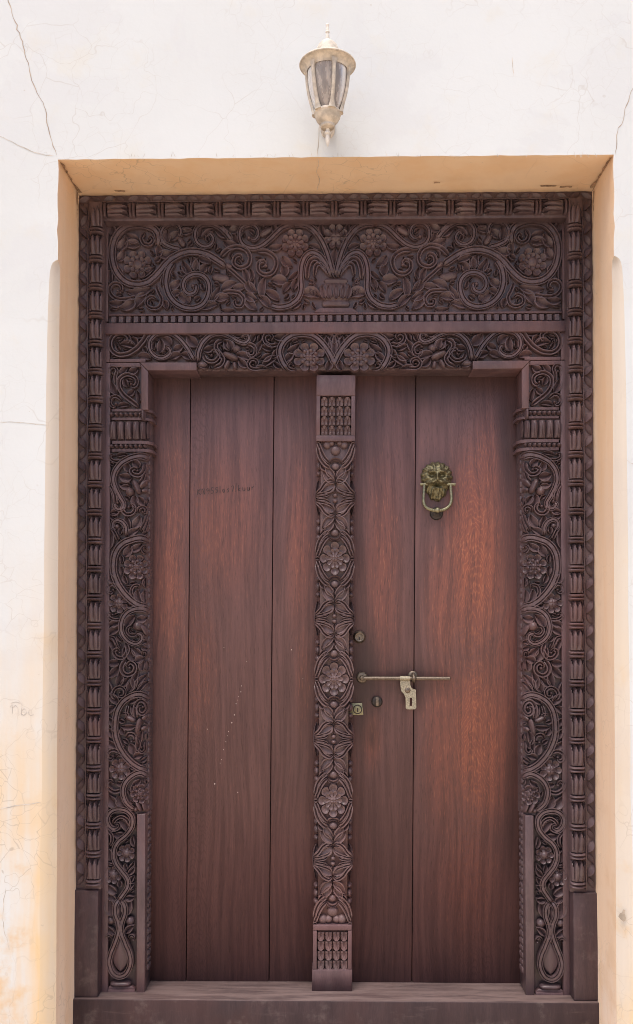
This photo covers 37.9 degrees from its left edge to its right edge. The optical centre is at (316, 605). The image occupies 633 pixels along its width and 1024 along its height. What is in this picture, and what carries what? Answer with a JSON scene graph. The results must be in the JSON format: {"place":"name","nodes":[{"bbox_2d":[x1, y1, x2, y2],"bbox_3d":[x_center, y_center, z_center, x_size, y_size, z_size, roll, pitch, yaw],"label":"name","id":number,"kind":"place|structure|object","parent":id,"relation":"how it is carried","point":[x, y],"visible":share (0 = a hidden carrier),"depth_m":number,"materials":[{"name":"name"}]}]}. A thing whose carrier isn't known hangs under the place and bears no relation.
{"place":"outdoors","nodes":[
{"label":"outdoors","id":0,"kind":"place"},
{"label":"ground","id":1,"kind":"structure","parent":0,"visible":0},
{"bbox_2d":[0,0,632,1023],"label":"plaster wall","id":2,"kind":"structure","parent":1,"relation":"on","point":[172,96],"depth_m":2.60,"materials":[{"name":"white paint"}]},
{"bbox_2d":[299,23,355,146],"bbox_3d":[0.041,-1.388,2.487,0.152,0.333,0.205,-1,-1,26],"label":"wall lantern","id":3,"kind":"object","parent":2,"relation":"attached to","point":[327,66],"depth_m":2.43,"materials":[{"name":"beige paint"}]},
{"bbox_2d":[73,188,598,1023],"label":"door frame","id":4,"kind":"object","parent":2,"relation":"attached to","point":[485,284],"visible":1,"depth_m":2.82,"materials":[{"name":"brown wood"}]},
{"bbox_2d":[150,375,355,990],"bbox_3d":[-0.216,0.219,2.909,0.679,1.963,0.142,0,-1,1],"label":"door leaf","id":5,"kind":"object","parent":4,"relation":"attached to","point":[254,501],"visible":0.99,"depth_m":2.91,"materials":[{"name":"brown wood"}]},
{"bbox_2d":[347,376,519,982],"bbox_3d":[0.363,0.218,2.915,0.627,1.956,0.110,0,-1,1],"label":"door leaf","id":6,"kind":"object","parent":4,"relation":"attached to","point":[434,842],"visible":0.98,"depth_m":2.90,"materials":[{"name":"wood"},{"name":"brass"}]}
]}

